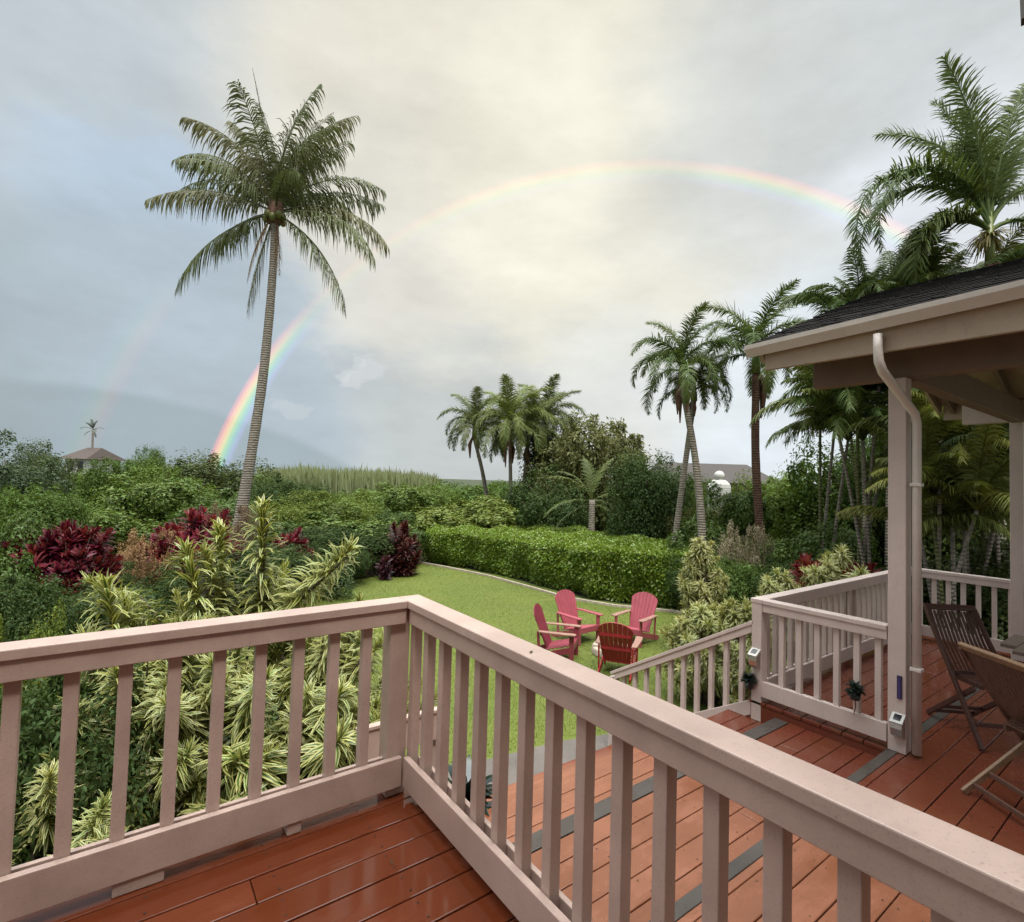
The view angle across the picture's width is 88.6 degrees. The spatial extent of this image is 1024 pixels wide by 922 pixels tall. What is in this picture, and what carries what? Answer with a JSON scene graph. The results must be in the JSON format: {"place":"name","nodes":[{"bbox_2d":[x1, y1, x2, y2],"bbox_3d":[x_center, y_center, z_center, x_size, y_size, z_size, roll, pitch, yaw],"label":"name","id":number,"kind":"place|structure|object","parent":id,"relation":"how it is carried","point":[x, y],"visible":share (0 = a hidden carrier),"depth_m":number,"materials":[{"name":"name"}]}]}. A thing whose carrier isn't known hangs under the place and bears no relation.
{"place":"outdoors","nodes":[
{"label":"outdoors","id":0,"kind":"place"},
{"bbox_2d":[255,460,441,496],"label":"cane field","id":1,"kind":"structure","parent":0,"point":[346,480],"depth_m":60.43,"materials":[{"name":"green plant"}]},
{"bbox_2d":[58,472,681,613],"bbox_3d":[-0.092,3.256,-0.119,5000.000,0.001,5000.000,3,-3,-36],"label":"ground","id":2,"kind":"structure","parent":0,"point":[473,482],"depth_m":23.51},
{"bbox_2d":[0,509,53,622],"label":"shrub","id":3,"kind":"object","parent":2,"relation":"on","point":[21,522],"visible":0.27,"depth_m":8.75,"materials":[{"name":"green plant"}]},
{"bbox_2d":[0,597,66,777],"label":"shrub","id":4,"kind":"object","parent":2,"relation":"on","point":[59,627],"visible":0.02,"depth_m":4.84,"materials":[{"name":"green plant"}]},
{"bbox_2d":[0,428,78,506],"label":"tree","id":5,"kind":"object","parent":2,"relation":"on","point":[19,479],"visible":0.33,"depth_m":24.66,"materials":[{"name":"green plant"}]},
{"bbox_2d":[8,436,81,501],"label":"tree","id":6,"kind":"object","parent":2,"relation":"on","point":[49,455],"visible":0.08,"depth_m":28.57,"materials":[{"name":"green plant"}]},
{"bbox_2d":[0,564,102,687],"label":"shrub","id":7,"kind":"object","parent":2,"relation":"on","point":[18,609],"visible":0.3,"depth_m":6.39,"materials":[{"name":"green plant"}]},
{"bbox_2d":[0,478,107,554],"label":"shrub","id":8,"kind":"object","parent":2,"relation":"on","point":[46,505],"visible":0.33,"depth_m":11.67,"materials":[{"name":"green plant"}]},
{"bbox_2d":[1,519,124,622],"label":"ti plant","id":9,"kind":"object","parent":2,"relation":"on","point":[68,551],"visible":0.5,"depth_m":8.88,"materials":[{"name":"red plant"}]},
{"bbox_2d":[0,662,176,866],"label":"shrub","id":10,"kind":"object","parent":2,"relation":"on","point":[36,729],"visible":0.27,"depth_m":3.04,"materials":[{"name":"green plant"}]},
{"bbox_2d":[61,448,124,473],"bbox_3d":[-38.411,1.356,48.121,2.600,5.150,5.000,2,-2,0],"label":"house","id":11,"kind":"structure","parent":2,"relation":"on","point":[85,455],"depth_m":46.92,"materials":[{"name":"brown wood"}]},
{"bbox_2d":[0,726,192,864],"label":"variegated bush","id":12,"kind":"object","parent":2,"relation":"on","point":[95,831],"visible":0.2,"depth_m":2.75,"materials":[{"name":"green plant"}]},
{"bbox_2d":[25,579,167,677],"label":"shrub","id":13,"kind":"object","parent":2,"relation":"on","point":[103,617],"visible":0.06,"depth_m":7.84,"materials":[{"name":"green plant"}]},
{"bbox_2d":[77,567,148,690],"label":"variegated bush","id":14,"kind":"object","parent":2,"relation":"on","point":[109,602],"visible":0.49,"depth_m":3.60,"materials":[{"name":"green plant"}]},
{"bbox_2d":[71,452,164,511],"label":"tree","id":15,"kind":"object","parent":2,"relation":"on","point":[93,480],"visible":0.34,"depth_m":27.85,"materials":[{"name":"green plant"}]},
{"bbox_2d":[42,472,210,563],"bbox_3d":[-13.132,2.120,17.686,5.209,3.496,5.033,3,-2,-29],"label":"shrub","id":16,"kind":"object","parent":2,"relation":"on","point":[151,518],"visible":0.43,"depth_m":17.71,"materials":[{"name":"green plant"}]},
{"bbox_2d":[116,527,182,592],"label":"flowering shrub","id":17,"kind":"object","parent":2,"relation":"on","point":[135,554],"visible":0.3,"depth_m":10.75,"materials":[{"name":"brown plant"}]},
{"bbox_2d":[23,585,284,831],"bbox_3d":[-2.589,2.137,3.795,1.711,2.412,1.768,1,-2,27],"label":"variegated bush","id":18,"kind":"object","parent":2,"relation":"on","point":[154,685],"visible":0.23,"depth_m":3.41,"materials":[{"name":"green plant"}]},
{"bbox_2d":[103,552,209,624],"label":"shrub","id":19,"kind":"object","parent":2,"relation":"on","point":[162,592],"visible":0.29,"depth_m":10.03,"materials":[{"name":"green plant"}]},
{"bbox_2d":[125,461,219,507],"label":"tree","id":20,"kind":"object","parent":2,"relation":"on","point":[176,475],"visible":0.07,"depth_m":25.10,"materials":[{"name":"green plant"}]},
{"bbox_2d":[111,476,257,525],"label":"shrub","id":21,"kind":"object","parent":2,"relation":"on","point":[227,494],"visible":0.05,"depth_m":19.73,"materials":[{"name":"green plant"}]},
{"bbox_2d":[138,504,247,611],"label":"ti plant","id":22,"kind":"object","parent":2,"relation":"on","point":[196,519],"visible":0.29,"depth_m":11.57,"materials":[{"name":"red plant"}]},
{"bbox_2d":[157,536,231,620],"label":"variegated bush","id":23,"kind":"object","parent":2,"relation":"on","point":[189,563],"visible":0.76,"depth_m":4.02,"materials":[{"name":"green plant"}]},
{"bbox_2d":[74,539,359,821],"bbox_3d":[-2.223,1.982,4.249,2.195,2.770,2.142,3,-3,-36],"label":"variegated bush","id":24,"kind":"object","parent":2,"relation":"on","point":[238,704],"visible":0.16,"depth_m":3.81,"materials":[{"name":"green plant"}]},
{"bbox_2d":[186,517,255,616],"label":"variegated bush","id":25,"kind":"object","parent":2,"relation":"on","point":[219,534],"visible":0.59,"depth_m":4.32,"materials":[{"name":"green plant"}]},
{"bbox_2d":[159,447,283,529],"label":"tree","id":26,"kind":"object","parent":2,"relation":"on","point":[206,472],"visible":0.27,"depth_m":28.35,"materials":[{"name":"green plant"}]},
{"bbox_2d":[165,494,316,552],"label":"shrub","id":27,"kind":"object","parent":2,"relation":"on","point":[231,504],"visible":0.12,"depth_m":17.34,"materials":[{"name":"green plant"}]},
{"bbox_2d":[181,539,320,609],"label":"shrub","id":28,"kind":"object","parent":2,"relation":"on","point":[282,555],"visible":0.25,"depth_m":12.01,"materials":[{"name":"green plant"}]},
{"bbox_2d":[227,494,291,643],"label":"variegated bush","id":29,"kind":"object","parent":2,"relation":"on","point":[262,532],"visible":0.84,"depth_m":4.39,"materials":[{"name":"green plant"}]},
{"bbox_2d":[144,67,389,541],"bbox_3d":[-7.125,-3.955,15.671,6.791,15.220,4.851,2,-2,-1],"label":"coconut palm","id":30,"kind":"object","parent":2,"relation":"on","point":[285,192],"visible":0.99,"depth_m":15.26,"materials":[{"name":"green plant"}]},
{"bbox_2d":[178,652,377,814],"bbox_3d":[-1.599,2.438,3.881,1.573,1.868,1.476,3,-3,-36],"label":"variegated bush","id":31,"kind":"object","parent":2,"relation":"on","point":[236,754],"visible":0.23,"depth_m":3.53,"materials":[{"name":"green plant"}]},
{"bbox_2d":[236,476,337,518],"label":"shrub","id":32,"kind":"object","parent":2,"relation":"on","point":[277,487],"visible":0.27,"depth_m":23.94,"materials":[{"name":"green plant"}]},
{"bbox_2d":[251,533,363,648],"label":"variegated bush","id":33,"kind":"object","parent":2,"relation":"on","point":[314,581],"visible":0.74,"depth_m":4.43,"materials":[{"name":"green plant"}]},
{"bbox_2d":[195,589,437,787],"bbox_3d":[-1.578,2.230,4.315,1.885,2.312,2.007,1,-2,18],"label":"variegated bush","id":34,"kind":"object","parent":2,"relation":"on","point":[349,658],"visible":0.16,"depth_m":4.11,"materials":[{"name":"green plant"}]},
{"bbox_2d":[250,487,384,552],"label":"shrub","id":35,"kind":"object","parent":2,"relation":"on","point":[293,513],"visible":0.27,"depth_m":19.86,"materials":[{"name":"green plant"}]},
{"bbox_2d":[278,521,407,568],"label":"shrub","id":36,"kind":"object","parent":2,"relation":"on","point":[331,537],"visible":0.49,"depth_m":17.02,"materials":[{"name":"green plant"}]},
{"bbox_2d":[286,500,414,565],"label":"shrub","id":37,"kind":"object","parent":2,"relation":"on","point":[311,515],"visible":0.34,"depth_m":18.39,"materials":[{"name":"green plant"}]},
{"bbox_2d":[60,467,644,515],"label":"distant wood","id":38,"kind":"object","parent":2,"relation":"on","point":[467,492],"visible":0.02,"depth_m":41.12,"materials":[{"name":"green plant"}]},
{"bbox_2d":[355,706,436,767],"bbox_3d":[-0.789,2.576,3.643,0.670,1.595,0.102,3,-3,-36],"label":"railing","id":39,"kind":"object","parent":2,"relation":"on","point":[374,740],"visible":0.15,"depth_m":3.52,"materials":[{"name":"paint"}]},
{"bbox_2d":[345,481,453,518],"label":"shrub","id":40,"kind":"object","parent":2,"relation":"on","point":[401,500],"visible":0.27,"depth_m":24.89,"materials":[{"name":"green plant"}]},
{"bbox_2d":[403,495,520,548],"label":"shrub","id":41,"kind":"object","parent":2,"relation":"on","point":[478,513],"visible":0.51,"depth_m":22.84,"materials":[{"name":"green plant"}]},
{"bbox_2d":[436,386,503,505],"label":"manila palm","id":42,"kind":"object","parent":2,"relation":"on","point":[468,414],"visible":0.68,"depth_m":29.84,"materials":[{"name":"green plant"}]},
{"bbox_2d":[468,373,555,504],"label":"manila palm","id":43,"kind":"object","parent":2,"relation":"on","point":[508,414],"visible":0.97,"depth_m":27.68,"materials":[{"name":"green plant"}]},
{"bbox_2d":[487,393,564,488],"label":"manila palm","id":44,"kind":"object","parent":2,"relation":"on","point":[530,417],"visible":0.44,"depth_m":28.45,"materials":[{"name":"green plant"}]},
{"bbox_2d":[494,460,600,532],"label":"tree","id":45,"kind":"object","parent":2,"relation":"on","point":[533,506],"visible":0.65,"depth_m":23.12,"materials":[{"name":"green plant"}]},
{"bbox_2d":[512,373,586,450],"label":"manila palm","id":46,"kind":"object","parent":2,"relation":"on","point":[554,404],"visible":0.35,"depth_m":30.51,"materials":[{"name":"green plant"}]},
{"bbox_2d":[421,522,692,608],"bbox_3d":[1.388,3.238,18.945,5.400,1.873,12.732,4,-3,-44],"label":"hedge","id":47,"kind":"object","parent":2,"relation":"on","point":[597,565],"visible":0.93,"depth_m":16.00,"materials":[{"name":"green plant"}]},
{"bbox_2d":[514,414,602,511],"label":"tree","id":48,"kind":"object","parent":2,"relation":"on","point":[531,456],"visible":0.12,"depth_m":28.84,"materials":[{"name":"green plant"}]},
{"bbox_2d":[486,745,635,803],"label":"garden stairs","id":49,"kind":"structure","parent":2,"relation":"on","point":[601,755],"depth_m":4.67,"materials":[{"name":"red paint"}]},
{"bbox_2d":[608,621,752,745],"bbox_3d":[1.762,2.521,5.704,0.112,2.000,1.830,3,-3,-36],"label":"stair railing","id":50,"kind":"object","parent":49,"relation":"on","point":[742,704],"visible":0.49,"depth_m":5.45,"materials":[{"name":"paint"}]},
{"bbox_2d":[543,458,617,531],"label":"young palm","id":51,"kind":"object","parent":2,"relation":"on","point":[591,522],"visible":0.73,"depth_m":20.77,"materials":[{"name":"green plant"}]},
{"bbox_2d":[526,410,650,531],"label":"tree","id":52,"kind":"object","parent":2,"relation":"on","point":[574,453],"visible":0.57,"depth_m":25.52,"materials":[{"name":"green plant"}]},
{"bbox_2d":[598,442,706,542],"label":"tree","id":53,"kind":"object","parent":2,"relation":"on","point":[649,509],"visible":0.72,"depth_m":18.34,"materials":[{"name":"green plant"}]},
{"bbox_2d":[630,301,747,544],"bbox_3d":[4.840,-0.146,14.651,3.188,8.170,3.015,1,-2,17],"label":"manila palm","id":54,"kind":"object","parent":2,"relation":"on","point":[682,394],"visible":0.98,"depth_m":14.64,"materials":[{"name":"green plant"}]},
{"bbox_2d":[655,354,732,543],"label":"manila palm","id":55,"kind":"object","parent":2,"relation":"on","point":[693,408],"visible":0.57,"depth_m":15.60,"materials":[{"name":"green plant"}]},
{"bbox_2d":[663,478,775,559],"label":"shrub","id":56,"kind":"object","parent":2,"relation":"on","point":[731,508],"visible":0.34,"depth_m":15.46,"materials":[{"name":"green plant"}]},
{"bbox_2d":[690,551,770,608],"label":"shrub","id":57,"kind":"object","parent":2,"relation":"on","point":[734,580],"visible":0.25,"depth_m":10.83,"materials":[{"name":"green plant"}]},
{"bbox_2d":[717,518,774,569],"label":"flowering shrub","id":58,"kind":"object","parent":2,"relation":"on","point":[731,547],"visible":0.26,"depth_m":12.12,"materials":[{"name":"brown plant"}]},
{"bbox_2d":[697,277,809,554],"bbox_3d":[6.978,-0.437,15.127,3.691,8.923,3.801,3,-3,-36],"label":"manila palm","id":59,"kind":"object","parent":2,"relation":"on","point":[760,384],"visible":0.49,"depth_m":14.87,"materials":[{"name":"green plant"}]},
{"bbox_2d":[744,449,884,564],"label":"tree","id":60,"kind":"object","parent":2,"relation":"on","point":[782,509],"visible":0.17,"depth_m":16.47,"materials":[{"name":"green plant"}]},
{"bbox_2d":[748,705,882,755],"bbox_3d":[4.183,2.877,2.965,7.860,1.226,5.920,3,-3,-36],"label":"porch frame","id":61,"kind":"object","parent":2,"relation":"on","point":[767,714],"visible":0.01,"depth_m":4.49,"materials":[{"name":"red paint"}]},
{"bbox_2d":[485,709,762,842],"bbox_3d":[0.878,2.366,3.953,3.667,0.031,0.453,3,-3,-36],"label":"top stair tread","id":62,"kind":"object","parent":61,"relation":"on","point":[643,765],"visible":0.06,"depth_m":3.83,"materials":[{"name":"red paint"}]},
{"bbox_2d":[512,718,787,853],"bbox_3d":[1.006,2.270,3.686,3.550,0.031,0.120,3,-3,-36],"label":"deck edge strip","id":63,"kind":"object","parent":61,"relation":"on","point":[640,790],"visible":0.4,"depth_m":3.51,"materials":[{"name":"grey paint"}]},
{"bbox_2d":[531,723,875,921],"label":"deck","id":64,"kind":"structure","parent":61,"relation":"on","point":[845,761],"depth_m":3.14,"materials":[{"name":"red paint"}]},
{"bbox_2d":[648,660,1016,921],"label":"porch edge strip","id":65,"kind":"object","parent":61,"relation":"on","point":[688,902],"visible":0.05,"depth_m":2.87,"materials":[{"name":"grey paint"}]},
{"bbox_2d":[677,661,1023,921],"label":"porch floor","id":66,"kind":"structure","parent":61,"relation":"on","point":[814,890],"depth_m":3.35,"materials":[{"name":"red paint"}]},
{"bbox_2d":[744,257,1023,755],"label":"covered porch","id":67,"kind":"object","parent":66,"relation":"on","point":[953,344],"visible":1,"depth_m":4.07,"materials":[{"name":"paint"}]},
{"bbox_2d":[923,603,1003,750],"bbox_3d":[3.896,1.778,4.395,0.424,0.995,0.706,1,-2,7],"label":"folding chair","id":68,"kind":"object","parent":66,"relation":"on","point":[969,676],"visible":0.69,"depth_m":4.56,"materials":[{"name":"brown wood"}]},
{"bbox_2d":[957,641,1023,831],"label":"folding chair","id":69,"kind":"object","parent":66,"relation":"on","point":[1001,678],"visible":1,"depth_m":3.42,"materials":[{"name":"brown wood"}]},
{"bbox_2d":[749,634,1010,750],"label":"porch floor end","id":70,"kind":"structure","parent":61,"relation":"on","point":[937,686],"depth_m":5.31,"materials":[{"name":"red paint"}]},
{"bbox_2d":[751,567,1010,740],"bbox_3d":[4.834,1.935,4.900,4.077,1.126,3.250,3,-3,-36],"label":"porch railing","id":71,"kind":"object","parent":70,"relation":"on","point":[847,619],"visible":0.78,"depth_m":4.95,"materials":[{"name":"paint"}]},
{"bbox_2d":[794,543,870,651],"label":"variegated bush","id":72,"kind":"object","parent":2,"relation":"on","point":[829,572],"visible":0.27,"depth_m":7.87,"materials":[{"name":"green plant"}]},
{"bbox_2d":[749,296,923,569],"bbox_3d":[6.966,0.320,10.227,3.826,7.037,3.674,3,-3,-36],"label":"areca palm","id":73,"kind":"object","parent":2,"relation":"on","point":[846,399],"visible":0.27,"depth_m":10.21,"materials":[{"name":"plant"}]},
{"bbox_2d":[765,365,911,559],"bbox_3d":[7.173,0.597,11.257,3.604,6.565,2.589,3,-3,-36],"label":"areca palm","id":74,"kind":"object","parent":2,"relation":"on","point":[810,412],"visible":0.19,"depth_m":11.34,"materials":[{"name":"plant"}]},
{"bbox_2d":[784,431,911,571],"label":"tree","id":75,"kind":"object","parent":2,"relation":"on","point":[807,496],"visible":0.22,"depth_m":15.30,"materials":[{"name":"green plant"}]},
{"bbox_2d":[780,519,925,620],"bbox_3d":[7.181,2.707,11.201,2.960,2.888,3.063,0,-3,35],"label":"shrub","id":76,"kind":"object","parent":2,"relation":"on","point":[806,542],"visible":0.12,"depth_m":11.50,"materials":[{"name":"green plant"}]},
{"bbox_2d":[778,208,1023,569],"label":"areca palm","id":77,"kind":"object","parent":2,"relation":"on","point":[872,282],"visible":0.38,"depth_m":11.90,"materials":[{"name":"plant"}]},
{"bbox_2d":[825,432,978,565],"bbox_3d":[10.771,1.299,14.323,3.573,6.564,3.542,1,-2,21],"label":"tree","id":78,"kind":"object","parent":2,"relation":"on","point":[880,503],"visible":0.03,"depth_m":14.29,"materials":[{"name":"green plant"}]},
{"bbox_2d":[835,389,1009,629],"bbox_3d":[7.258,0.954,8.726,3.030,5.678,3.250,1,-2,16],"label":"areca palm","id":79,"kind":"object","parent":2,"relation":"on","point":[961,496],"visible":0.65,"depth_m":8.60,"materials":[{"name":"plant"}]},
{"bbox_2d":[840,48,1023,553],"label":"manila palm","id":80,"kind":"object","parent":2,"relation":"on","point":[982,184],"visible":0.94,"depth_m":11.22,"materials":[{"name":"green plant"}]},
{"bbox_2d":[865,385,1009,632],"bbox_3d":[8.336,0.540,9.276,3.255,6.605,3.413,3,-3,-36],"label":"areca palm","id":81,"kind":"object","parent":2,"relation":"on","point":[987,549],"visible":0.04,"depth_m":9.14,"materials":[{"name":"plant"}]},
{"bbox_2d":[874,536,1009,640],"bbox_3d":[8.208,2.703,9.739,2.575,2.813,3.285,1,-2,25],"label":"shrub","id":82,"kind":"object","parent":2,"relation":"on","point":[976,559],"visible":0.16,"depth_m":9.14,"materials":[{"name":"green plant"}]},
{"bbox_2d":[879,436,1009,571],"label":"tree","id":83,"kind":"object","parent":2,"relation":"on","point":[928,541],"visible":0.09,"depth_m":12.05,"materials":[{"name":"green plant"}]},
{"bbox_2d":[946,221,1023,547],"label":"areca palm","id":84,"kind":"object","parent":2,"relation":"on","point":[1016,246],"visible":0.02,"depth_m":11.47,"materials":[{"name":"plant"}]},
{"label":"upper deck frame","id":85,"kind":"structure","parent":2,"relation":"on","visible":0},
{"bbox_2d":[9,789,518,921],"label":"deck","id":86,"kind":"structure","parent":85,"relation":"on","point":[334,865],"depth_m":2.01,"materials":[{"name":"red paint"}]},
{"bbox_2d":[0,595,1023,921],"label":"deck railing","id":87,"kind":"object","parent":86,"relation":"on","point":[942,871],"visible":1,"depth_m":1.84,"materials":[{"name":"paint"}]},
{"bbox_2d":[0,0,1023,484],"label":"sky","id":88,"kind":"structure","parent":0,"point":[559,179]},
{"bbox_2d":[232,563,808,764],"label":"lawn","id":89,"kind":"structure","parent":0,"point":[522,596],"depth_m":12.43,"materials":[{"name":"green plant"}]},
{"bbox_2d":[238,542,358,601],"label":"shrub","id":90,"kind":"object","parent":89,"relation":"on","point":[349,587],"visible":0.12,"depth_m":13.63,"materials":[{"name":"green plant"}]},
{"bbox_2d":[351,538,400,580],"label":"ti plant","id":91,"kind":"object","parent":89,"relation":"on","point":[385,572],"visible":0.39,"depth_m":16.67,"materials":[{"name":"red plant"}]},
{"bbox_2d":[381,519,423,576],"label":"ti plant","id":92,"kind":"object","parent":89,"relation":"on","point":[407,565],"visible":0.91,"depth_m":17.18,"materials":[{"name":"purple plant"}]},
{"bbox_2d":[533,603,580,660],"bbox_3d":[0.795,3.173,9.729,0.896,0.967,0.752,1,-2,16],"label":"garden chair","id":93,"kind":"object","parent":89,"relation":"on","point":[571,641],"visible":0.91,"depth_m":9.63,"materials":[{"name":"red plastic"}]},
{"bbox_2d":[551,589,602,645],"bbox_3d":[1.330,3.232,10.927,0.752,0.967,0.896,3,-3,-40],"label":"garden chair","id":94,"kind":"object","parent":89,"relation":"on","point":[565,599],"visible":0.81,"depth_m":10.98,"materials":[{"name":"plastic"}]},
{"bbox_2d":[595,622,642,683],"bbox_3d":[1.824,3.177,9.030,0.752,0.967,0.896,1,-2,21],"label":"garden chair","id":95,"kind":"object","parent":89,"relation":"on","point":[619,649],"visible":0.94,"depth_m":8.82,"materials":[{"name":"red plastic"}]},
{"bbox_2d":[611,592,658,647],"bbox_3d":[2.600,3.267,10.910,0.752,0.967,0.896,0,-3,42],"label":"garden chair","id":96,"kind":"object","parent":89,"relation":"on","point":[643,609],"visible":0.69,"depth_m":11.02,"materials":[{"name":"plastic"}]},
{"bbox_2d":[657,599,738,705],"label":"variegated bush","id":97,"kind":"object","parent":89,"relation":"on","point":[690,628],"visible":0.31,"depth_m":7.75,"materials":[{"name":"green plant"}]},
{"bbox_2d":[676,534,729,642],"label":"variegated bush","id":98,"kind":"object","parent":89,"relation":"on","point":[705,586],"visible":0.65,"depth_m":9.64,"materials":[{"name":"green plant"}]},
{"bbox_2d":[700,596,786,703],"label":"variegated bush","id":99,"kind":"object","parent":89,"relation":"on","point":[731,613],"visible":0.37,"depth_m":7.27,"materials":[{"name":"green plant"}]},
{"bbox_2d":[712,537,800,603],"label":"shrub","id":100,"kind":"object","parent":89,"relation":"on","point":[779,553],"visible":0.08,"depth_m":12.24,"materials":[{"name":"green plant"}]},
{"bbox_2d":[755,566,815,666],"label":"variegated bush","id":101,"kind":"object","parent":89,"relation":"on","point":[770,586],"visible":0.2,"depth_m":8.23,"materials":[{"name":"green plant"}]},
{"bbox_2d":[448,734,607,784],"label":"garden path","id":102,"kind":"structure","parent":0,"point":[569,750],"depth_m":6.17,"materials":[{"name":"concrete"}]},
{"bbox_2d":[651,462,777,494],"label":"house","id":103,"kind":"structure","parent":0,"point":[727,470],"depth_m":33.74,"materials":[{"name":"paint"}]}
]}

